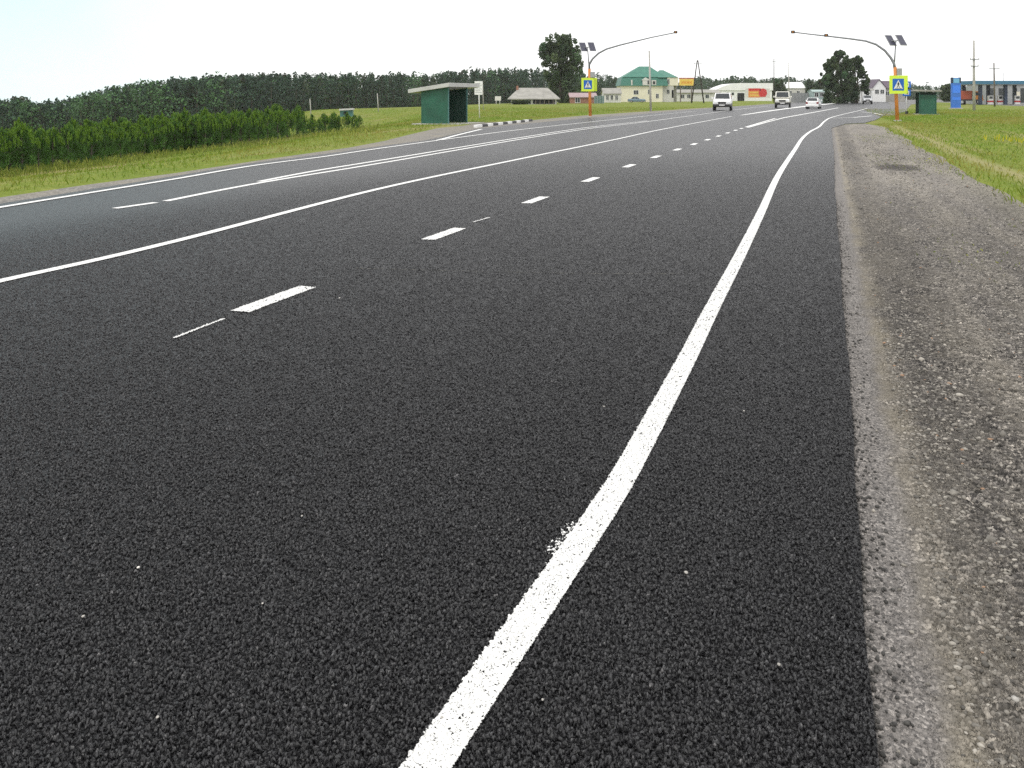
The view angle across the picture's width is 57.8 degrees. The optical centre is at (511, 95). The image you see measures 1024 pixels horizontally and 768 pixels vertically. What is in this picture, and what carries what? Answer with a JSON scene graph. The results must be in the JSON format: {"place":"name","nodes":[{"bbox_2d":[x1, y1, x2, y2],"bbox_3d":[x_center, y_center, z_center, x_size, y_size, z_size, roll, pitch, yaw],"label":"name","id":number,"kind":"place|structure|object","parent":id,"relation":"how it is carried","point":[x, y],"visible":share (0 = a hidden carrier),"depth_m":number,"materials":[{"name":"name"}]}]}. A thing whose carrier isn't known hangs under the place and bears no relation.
{"place":"outdoors","nodes":[
{"label":"outdoors","id":0,"kind":"place"},
{"bbox_2d":[0,99,890,767],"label":"road","id":1,"kind":"structure","parent":0,"point":[734,125],"depth_m":4.33,"materials":[{"name":"grey asphalt"}]},
{"bbox_2d":[232,286,314,311],"bbox_3d":[-1.981,1.696,7.777,0.190,0.001,1.000,0,0,19],"label":"lane dash marking","id":2,"kind":"object","parent":1,"relation":"on","point":[289,292],"visible":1,"depth_m":7.73,"materials":[{"name":"paint"}]},
{"bbox_2d":[0,111,691,207],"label":"shoulder line marking","id":3,"kind":"object","parent":1,"relation":"on","point":[230,169],"visible":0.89,"depth_m":19.69,"materials":[{"name":"paint"}]},
{"bbox_2d":[0,116,731,281],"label":"lane line marking","id":4,"kind":"object","parent":1,"relation":"on","point":[134,250],"visible":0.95,"depth_m":11.93,"materials":[{"name":"paint"}]},
{"bbox_2d":[423,228,464,239],"bbox_3d":[-0.830,1.696,11.419,0.190,0.001,1.000,0,0,19],"label":"lane dash marking","id":5,"kind":"object","parent":1,"relation":"on","point":[435,237],"visible":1,"depth_m":11.41,"materials":[{"name":"paint"}]},
{"bbox_2d":[260,121,642,180],"bbox_3d":[1.608,1.696,40.486,1.097,0.001,46.242,0,0,18],"label":"line marking","id":6,"kind":"object","parent":1,"relation":"on","point":[408,155],"visible":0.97,"depth_m":25.42,"materials":[{"name":"paint"}]},
{"bbox_2d":[164,106,764,200],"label":"line marking","id":7,"kind":"object","parent":1,"relation":"on","point":[365,165],"visible":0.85,"depth_m":21.29,"materials":[{"name":"paint"}]},
{"bbox_2d":[547,521,578,553],"bbox_3d":[0.195,1.697,3.563,0.077,0.001,0.271,0,0,20],"label":"paint spatter marking","id":8,"kind":"object","parent":1,"relation":"on","point":[563,532],"visible":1,"depth_m":3.53,"materials":[{"name":"white paint"}]},
{"bbox_2d":[399,108,866,767],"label":"edge line marking","id":9,"kind":"object","parent":1,"relation":"on","point":[467,698],"visible":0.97,"depth_m":3.29,"materials":[{"name":"paint"}]},
{"bbox_2d":[711,93,733,109],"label":"off road car","id":10,"kind":"object","parent":1,"relation":"on","point":[722,100],"visible":1,"depth_m":106.24,"materials":[{"name":"white paint"}]},
{"bbox_2d":[773,92,791,107],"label":"van","id":11,"kind":"object","parent":1,"relation":"on","point":[782,98],"visible":1,"depth_m":127.64,"materials":[{"name":"white paint"}]},
{"bbox_2d":[805,98,821,108],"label":"hatchback car","id":12,"kind":"object","parent":1,"relation":"on","point":[812,102],"visible":1,"depth_m":120.04,"materials":[{"name":"white paint"}]},
{"bbox_2d":[862,95,872,103],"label":"silver car","id":13,"kind":"object","parent":1,"relation":"on","point":[866,98],"visible":1,"depth_m":188.41,"materials":[{"name":"paint"}]},
{"bbox_2d":[0,99,1023,202],"bbox_3d":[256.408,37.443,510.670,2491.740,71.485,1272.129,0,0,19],"label":"ground","id":14,"kind":"structure","parent":0,"point":[661,105],"depth_m":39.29,"materials":[{"name":"green plant"}]},
{"bbox_2d":[0,137,10,171],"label":"young pine","id":15,"kind":"object","parent":14,"relation":"on","point":[2,152],"visible":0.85,"depth_m":37.88,"materials":[{"name":"green plant"}]},
{"bbox_2d":[0,128,28,169],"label":"young pine","id":16,"kind":"object","parent":14,"relation":"on","point":[9,139],"visible":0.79,"depth_m":38.59,"materials":[{"name":"green plant"}]},
{"bbox_2d":[2,122,39,168],"bbox_3d":[-20.875,2.213,39.711,1.473,2.277,1.388,0,0,21],"label":"young pine","id":17,"kind":"object","parent":14,"relation":"on","point":[24,150],"visible":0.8,"depth_m":39.51,"materials":[{"name":"green plant"}]},
{"bbox_2d":[5,117,40,167],"bbox_3d":[-22.183,2.174,41.609,1.761,2.498,1.458,0,0,22],"label":"young pine","id":18,"kind":"object","parent":14,"relation":"on","point":[17,123],"visible":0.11,"depth_m":41.59,"materials":[{"name":"green plant"}]},
{"bbox_2d":[26,128,51,166],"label":"young pine","id":19,"kind":"object","parent":14,"relation":"on","point":[42,139],"visible":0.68,"depth_m":40.84,"materials":[{"name":"green plant"}]},
{"bbox_2d":[28,127,56,165],"bbox_3d":[-21.843,2.444,43.120,1.415,1.940,1.382,0,0,2],"label":"young pine","id":20,"kind":"object","parent":14,"relation":"on","point":[43,132],"visible":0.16,"depth_m":43.05,"materials":[{"name":"green plant"}]},
{"bbox_2d":[41,126,66,166],"bbox_3d":[-20.813,2.355,42.075,1.054,2.026,1.202,0,0,34],"label":"young pine","id":21,"kind":"object","parent":14,"relation":"on","point":[52,140],"visible":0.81,"depth_m":42.05,"materials":[{"name":"green plant"}]},
{"bbox_2d":[50,125,85,164],"bbox_3d":[-20.749,2.368,43.508,1.445,2.068,1.581,0,0,-1],"label":"young pine","id":22,"kind":"object","parent":14,"relation":"on","point":[67,134],"visible":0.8,"depth_m":43.39,"materials":[{"name":"green plant"}]},
{"bbox_2d":[71,128,89,162],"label":"young pine","id":23,"kind":"object","parent":14,"relation":"on","point":[81,140],"visible":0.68,"depth_m":44.66,"materials":[{"name":"green plant"}]},
{"bbox_2d":[73,117,104,157],"bbox_3d":[-22.122,2.321,48.265,1.643,2.427,1.874,0,0,1],"label":"young pine","id":24,"kind":"object","parent":14,"relation":"on","point":[87,124],"visible":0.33,"depth_m":48.19,"materials":[{"name":"green plant"}]},
{"bbox_2d":[82,127,106,161],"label":"young pine","id":25,"kind":"object","parent":14,"relation":"on","point":[91,138],"visible":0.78,"depth_m":45.85,"materials":[{"name":"green plant"}]},
{"bbox_2d":[96,123,119,159],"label":"young pine","id":26,"kind":"object","parent":14,"relation":"on","point":[110,135],"visible":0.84,"depth_m":47.58,"materials":[{"name":"green plant"}]},
{"bbox_2d":[99,116,119,155],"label":"young pine","id":27,"kind":"object","parent":14,"relation":"on","point":[108,121],"visible":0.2,"depth_m":54.36,"materials":[{"name":"green plant"}]},
{"bbox_2d":[112,126,134,157],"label":"young pine","id":28,"kind":"object","parent":14,"relation":"on","point":[121,137],"visible":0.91,"depth_m":49.69,"materials":[{"name":"green plant"}]},
{"bbox_2d":[113,116,135,152],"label":"young pine","id":29,"kind":"object","parent":14,"relation":"on","point":[119,122],"visible":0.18,"depth_m":57.79,"materials":[{"name":"green plant"}]},
{"bbox_2d":[112,121,139,155],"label":"young pine","id":30,"kind":"object","parent":14,"relation":"on","point":[126,125],"visible":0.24,"depth_m":52.82,"materials":[{"name":"green plant"}]},
{"bbox_2d":[122,126,142,155],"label":"young pine","id":31,"kind":"object","parent":14,"relation":"on","point":[132,133],"visible":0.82,"depth_m":51.17,"materials":[{"name":"green plant"}]},
{"bbox_2d":[131,114,146,151],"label":"young pine","id":32,"kind":"object","parent":14,"relation":"on","point":[141,118],"visible":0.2,"depth_m":58.18,"materials":[{"name":"green plant"}]},
{"bbox_2d":[136,125,153,153],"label":"young pine","id":33,"kind":"object","parent":14,"relation":"on","point":[143,132],"visible":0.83,"depth_m":52.73,"materials":[{"name":"green plant"}]},
{"bbox_2d":[136,119,155,151],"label":"young pine","id":34,"kind":"object","parent":14,"relation":"on","point":[144,123],"visible":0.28,"depth_m":54.99,"materials":[{"name":"green plant"}]},
{"bbox_2d":[143,115,166,153],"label":"young pine","id":35,"kind":"object","parent":14,"relation":"on","point":[153,128],"visible":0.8,"depth_m":53.80,"materials":[{"name":"green plant"}]},
{"bbox_2d":[151,117,180,151],"bbox_3d":[-20.657,2.380,55.124,1.778,2.340,1.821,0,0,-37],"label":"young pine","id":36,"kind":"object","parent":14,"relation":"on","point":[165,123],"visible":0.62,"depth_m":55.03,"materials":[{"name":"green plant"}]},
{"bbox_2d":[166,118,187,150],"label":"young pine","id":37,"kind":"object","parent":14,"relation":"on","point":[178,130],"visible":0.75,"depth_m":56.39,"materials":[{"name":"green plant"}]},
{"bbox_2d":[172,116,198,147],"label":"young pine","id":38,"kind":"object","parent":14,"relation":"on","point":[183,122],"visible":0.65,"depth_m":57.27,"materials":[{"name":"green plant"}]},
{"bbox_2d":[175,107,198,149],"bbox_3d":[-20.262,2.122,57.601,1.828,2.905,1.514,0,0,10],"label":"young pine","id":39,"kind":"object","parent":14,"relation":"on","point":[183,114],"visible":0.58,"depth_m":57.39,"materials":[{"name":"green plant"}]},
{"bbox_2d":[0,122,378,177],"bbox_3d":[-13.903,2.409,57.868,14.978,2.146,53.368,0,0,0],"label":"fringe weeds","id":40,"kind":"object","parent":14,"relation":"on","point":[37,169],"visible":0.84,"depth_m":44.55,"materials":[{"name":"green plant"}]},
{"bbox_2d":[183,113,210,148],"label":"young pine","id":41,"kind":"object","parent":14,"relation":"on","point":[195,121],"visible":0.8,"depth_m":57.04,"materials":[{"name":"green plant"}]},
{"bbox_2d":[193,114,216,147],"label":"young pine","id":42,"kind":"object","parent":14,"relation":"on","point":[202,125],"visible":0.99,"depth_m":57.01,"materials":[{"name":"green plant"}]},
{"bbox_2d":[197,107,217,145],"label":"young pine","id":43,"kind":"object","parent":14,"relation":"on","point":[204,111],"visible":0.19,"depth_m":59.92,"materials":[{"name":"green plant"}]},
{"bbox_2d":[206,117,223,145],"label":"young pine","id":44,"kind":"object","parent":14,"relation":"on","point":[215,122],"visible":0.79,"depth_m":57.59,"materials":[{"name":"green plant"}]},
{"bbox_2d":[214,115,235,144],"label":"young pine","id":45,"kind":"object","parent":14,"relation":"on","point":[220,120],"visible":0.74,"depth_m":58.54,"materials":[{"name":"green plant"}]},
{"bbox_2d":[220,112,241,144],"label":"young pine","id":46,"kind":"object","parent":14,"relation":"on","point":[234,125],"visible":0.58,"depth_m":59.82,"materials":[{"name":"green plant"}]},
{"bbox_2d":[229,109,256,141],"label":"young pine","id":47,"kind":"object","parent":14,"relation":"on","point":[242,119],"visible":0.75,"depth_m":61.07,"materials":[{"name":"green plant"}]},
{"bbox_2d":[238,108,258,141],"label":"young pine","id":48,"kind":"object","parent":14,"relation":"on","point":[248,113],"visible":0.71,"depth_m":62.26,"materials":[{"name":"green plant"}]},
{"bbox_2d":[250,117,267,140],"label":"young pine","id":49,"kind":"object","parent":14,"relation":"on","point":[259,120],"visible":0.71,"depth_m":63.81,"materials":[{"name":"green plant"}]},
{"bbox_2d":[256,106,277,139],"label":"young pine","id":50,"kind":"object","parent":14,"relation":"on","point":[266,118],"visible":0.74,"depth_m":65.75,"materials":[{"name":"green plant"}]},
{"bbox_2d":[268,103,284,134],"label":"young pine","id":51,"kind":"object","parent":14,"relation":"on","point":[274,107],"visible":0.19,"depth_m":72.26,"materials":[{"name":"green plant"}]},
{"bbox_2d":[268,109,289,138],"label":"young pine","id":52,"kind":"object","parent":14,"relation":"on","point":[278,114],"visible":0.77,"depth_m":68.24,"materials":[{"name":"green plant"}]},
{"bbox_2d":[275,109,296,137],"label":"young pine","id":53,"kind":"object","parent":14,"relation":"on","point":[287,117],"visible":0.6,"depth_m":70.82,"materials":[{"name":"green plant"}]},
{"bbox_2d":[289,108,306,135],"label":"young pine","id":54,"kind":"object","parent":14,"relation":"on","point":[297,114],"visible":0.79,"depth_m":73.23,"materials":[{"name":"green plant"}]},
{"bbox_2d":[297,117,309,134],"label":"young pine","id":55,"kind":"object","parent":14,"relation":"on","point":[306,121],"visible":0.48,"depth_m":74.93,"materials":[{"name":"green plant"}]},
{"bbox_2d":[0,66,616,149],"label":"forest","id":56,"kind":"object","parent":14,"relation":"on","point":[220,93],"visible":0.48,"depth_m":239.59,"materials":[{"name":"green plant"}]},
{"bbox_2d":[307,120,316,133],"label":"young pine","id":57,"kind":"object","parent":14,"relation":"on","point":[311,125],"visible":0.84,"depth_m":76.81,"materials":[{"name":"green plant"}]},
{"bbox_2d":[319,115,331,131],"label":"young pine","id":58,"kind":"object","parent":14,"relation":"on","point":[324,120],"visible":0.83,"depth_m":79.93,"materials":[{"name":"green plant"}]},
{"bbox_2d":[328,112,339,130],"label":"young pine","id":59,"kind":"object","parent":14,"relation":"on","point":[333,126],"visible":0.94,"depth_m":80.87,"materials":[{"name":"green plant"}]},
{"bbox_2d":[339,108,354,116],"bbox_3d":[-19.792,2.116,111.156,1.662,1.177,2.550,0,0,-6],"label":"kiosk","id":60,"kind":"object","parent":14,"relation":"on","point":[350,111],"visible":0.69,"depth_m":110.13,"materials":[{"name":"teal paint"}]},
{"bbox_2d":[342,113,351,129],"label":"young pine","id":61,"kind":"object","parent":14,"relation":"on","point":[347,117],"visible":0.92,"depth_m":81.64,"materials":[{"name":"green plant"}]},
{"bbox_2d":[0,102,796,203],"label":"gravel verge","id":62,"kind":"structure","parent":14,"relation":"on","point":[431,134],"depth_m":30.76,"materials":[{"name":"grey gravel"}]},
{"bbox_2d":[579,31,676,116],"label":"crossing mast","id":63,"kind":"object","parent":62,"relation":"on","point":[589,84],"visible":0.96,"depth_m":74.62,"materials":[{"name":"orange metal"}]},
{"bbox_2d":[408,83,484,124],"bbox_3d":[-3.869,0.496,58.532,3.500,2.548,5.150,0,0,19],"label":"bus shelter","id":64,"kind":"object","parent":14,"relation":"on","point":[444,103],"visible":0.99,"depth_m":56.59,"materials":[{"name":"green paint"}]},
{"bbox_2d":[475,81,481,117],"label":"bus stop sign","id":65,"kind":"object","parent":14,"relation":"on","point":[478,91],"visible":0.76,"depth_m":72.73,"materials":[{"name":"white metal"}]},
{"bbox_2d":[511,100,529,104],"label":"bush","id":66,"kind":"object","parent":14,"relation":"on","point":[519,102],"visible":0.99,"depth_m":180.45,"materials":[{"name":"green plant"}]},
{"bbox_2d":[508,86,559,103],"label":"village house","id":67,"kind":"structure","parent":14,"relation":"on","point":[540,95],"depth_m":185.73,"materials":[{"name":"grey stone"}]},
{"bbox_2d":[538,32,583,102],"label":"poplar tree","id":68,"kind":"object","parent":14,"relation":"on","point":[558,52],"visible":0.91,"depth_m":213.66,"materials":[{"name":"green plant"}]},
{"bbox_2d":[568,93,596,102],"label":"shed","id":69,"kind":"structure","parent":14,"relation":"on","point":[578,97],"depth_m":205.00,"materials":[{"name":"brick"}]},
{"bbox_2d":[594,95,603,103],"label":"board fence","id":70,"kind":"object","parent":14,"relation":"on","point":[597,99],"visible":0.78,"depth_m":199.90,"materials":[{"name":"teal paint"}]},
{"bbox_2d":[601,88,621,102],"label":"house","id":71,"kind":"structure","parent":14,"relation":"on","point":[611,95],"depth_m":232.00,"materials":[{"name":"grey stone"}]},
{"bbox_2d":[616,66,677,101],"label":"cream building","id":72,"kind":"structure","parent":14,"relation":"on","point":[635,83],"depth_m":250.34,"materials":[{"name":"beige paint"}]},
{"bbox_2d":[648,51,651,110],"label":"lamp post","id":73,"kind":"object","parent":14,"relation":"on","point":[650,101],"visible":0.79,"depth_m":102.10,"materials":[{"name":"concrete"}]},
{"bbox_2d":[679,78,693,101],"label":"billboard","id":74,"kind":"object","parent":14,"relation":"on","point":[686,81],"visible":0.94,"depth_m":239.72,"materials":[{"name":"yellow paint"}]},
{"bbox_2d":[691,60,703,102],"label":"power pole","id":75,"kind":"object","parent":14,"relation":"on","point":[694,84],"visible":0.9,"depth_m":214.89,"materials":[{"name":"grey concrete"}]},
{"bbox_2d":[677,89,720,100],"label":"long shed","id":76,"kind":"structure","parent":14,"relation":"on","point":[708,94],"depth_m":275.00,"materials":[{"name":"grey stone"}]},
{"bbox_2d":[711,83,772,100],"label":"hangar","id":77,"kind":"structure","parent":14,"relation":"on","point":[736,91],"depth_m":299.97,"materials":[{"name":"white paint"}]},
{"bbox_2d":[745,88,769,97],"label":"banner wall","id":78,"kind":"structure","parent":14,"relation":"on","point":[756,93],"depth_m":284.88,"materials":[{"name":"red paint"}]},
{"bbox_2d":[772,78,787,99],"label":"bushy tree","id":79,"kind":"object","parent":14,"relation":"on","point":[779,85],"visible":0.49,"depth_m":328.50,"materials":[{"name":"green plant"}]},
{"bbox_2d":[612,75,961,99],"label":"woods","id":80,"kind":"object","parent":14,"relation":"on","point":[707,83],"visible":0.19,"depth_m":495.23,"materials":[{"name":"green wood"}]},
{"bbox_2d":[783,82,805,97],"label":"white shed","id":81,"kind":"structure","parent":14,"relation":"on","point":[797,87],"depth_m":330.05,"materials":[{"name":"paint"}]},
{"bbox_2d":[791,93,807,102],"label":"board fence","id":82,"kind":"object","parent":14,"relation":"on","point":[799,97],"visible":0.47,"depth_m":224.98,"materials":[{"name":"grey metal"}]},
{"bbox_2d":[804,79,827,92],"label":"bushy tree","id":83,"kind":"object","parent":14,"relation":"on","point":[818,85],"visible":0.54,"depth_m":329.14,"materials":[{"name":"green plant"}]},
{"bbox_2d":[807,90,824,102],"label":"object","id":84,"kind":"structure","parent":14,"relation":"on","point":[815,94],"depth_m":222.00,"materials":[{"name":"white paint"}]},
{"bbox_2d":[820,49,858,102],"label":"poplar tree","id":85,"kind":"object","parent":14,"relation":"on","point":[830,78],"visible":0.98,"depth_m":204.04,"materials":[{"name":"green plant"}]},
{"bbox_2d":[791,30,907,120],"bbox_3d":[23.142,-1.261,63.781,7.590,6.591,1.113,0,0,19],"label":"crossing mast","id":86,"kind":"object","parent":14,"relation":"on","point":[898,82],"visible":0.98,"depth_m":62.70,"materials":[{"name":"orange metal"}]},
{"bbox_2d":[840,54,870,102],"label":"poplar tree","id":87,"kind":"object","parent":14,"relation":"on","point":[858,61],"visible":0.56,"depth_m":208.55,"materials":[{"name":"green plant"}]},
{"bbox_2d":[859,79,886,101],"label":"gabled house","id":88,"kind":"structure","parent":14,"relation":"on","point":[878,93],"depth_m":250.00,"materials":[{"name":"white paint"}]},
{"bbox_2d":[882,81,904,101],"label":"grey barn","id":89,"kind":"structure","parent":14,"relation":"on","point":[890,97],"depth_m":258.00,"materials":[{"name":"stone"}]},
{"bbox_2d":[903,81,910,113],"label":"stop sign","id":90,"kind":"object","parent":14,"relation":"on","point":[908,93],"visible":0.57,"depth_m":86.16,"materials":[{"name":"blue metal"}]},
{"bbox_2d":[911,90,941,114],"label":"bus shelter","id":91,"kind":"object","parent":14,"relation":"on","point":[926,101],"visible":0.84,"depth_m":84.63,"materials":[{"name":"green paint"}]},
{"bbox_2d":[831,124,1022,206],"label":"gravel shoulder","id":92,"kind":"object","parent":14,"relation":"on","point":[841,134],"visible":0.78,"depth_m":26.80},
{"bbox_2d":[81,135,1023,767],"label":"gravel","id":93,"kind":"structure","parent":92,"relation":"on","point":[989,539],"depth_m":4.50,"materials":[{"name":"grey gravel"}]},
{"bbox_2d":[834,176,1023,767],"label":"shoulder surface","id":94,"kind":"object","parent":92,"relation":"on","point":[935,736],"visible":0.98,"depth_m":4.43,"materials":[{"name":"grey gravel"}]},
{"bbox_2d":[855,134,1020,282],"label":"shoulder weeds","id":95,"kind":"object","parent":92,"relation":"on","point":[931,210],"visible":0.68,"depth_m":21.68,"materials":[{"name":"green plant"}]},
{"bbox_2d":[865,108,1023,206],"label":"roadside grass","id":96,"kind":"structure","parent":14,"relation":"on","point":[910,115],"depth_m":45.37,"materials":[{"name":"green plant"}]},
{"bbox_2d":[939,83,950,101],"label":"round tree","id":97,"kind":"object","parent":14,"relation":"on","point":[945,93],"visible":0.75,"depth_m":258.92,"materials":[{"name":"green plant"}]},
{"bbox_2d":[949,77,962,108],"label":"roadside pylon","id":98,"kind":"object","parent":14,"relation":"on","point":[955,93],"visible":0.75,"depth_m":122.43,"materials":[{"name":"blue paint"}]},
{"bbox_2d":[961,91,984,104],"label":"red truck","id":99,"kind":"object","parent":14,"relation":"on","point":[966,95],"visible":0.44,"depth_m":176.85,"materials":[{"name":"brown paint"}]},
{"bbox_2d":[970,40,978,109],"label":"utility pole","id":100,"kind":"object","parent":14,"relation":"on","point":[974,94],"visible":0.97,"depth_m":107.87,"materials":[{"name":"concrete"}]},
{"bbox_2d":[961,81,1023,104],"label":"filling station canopy","id":101,"kind":"object","parent":14,"relation":"on","point":[1005,84],"visible":0.73,"depth_m":173.20,"materials":[{"name":"blue paint"}]},
{"bbox_2d":[989,63,999,106],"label":"utility pole","id":102,"kind":"object","parent":14,"relation":"on","point":[993,68],"visible":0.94,"depth_m":147.03,"materials":[{"name":"grey concrete"}]},
{"bbox_2d":[966,85,1023,103],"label":"filling station shop","id":103,"kind":"structure","parent":14,"relation":"on","point":[999,90],"depth_m":190.00,"materials":[{"name":"grey metal"}]},
{"bbox_2d":[990,88,1023,102],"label":"window","id":104,"kind":"structure","parent":103,"relation":"in","point":[991,89],"depth_m":189.95,"materials":[{"name":"grey glass"}]},
{"bbox_2d":[0,0,1023,104],"label":"sky","id":105,"kind":"structure","parent":0,"point":[51,49],"materials":[{"name":"white"}]},
{"bbox_2d":[887,98,1023,115],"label":"side road","id":106,"kind":"structure","parent":0,"point":[902,105],"depth_m":178.39,"materials":[{"name":"grey asphalt"}]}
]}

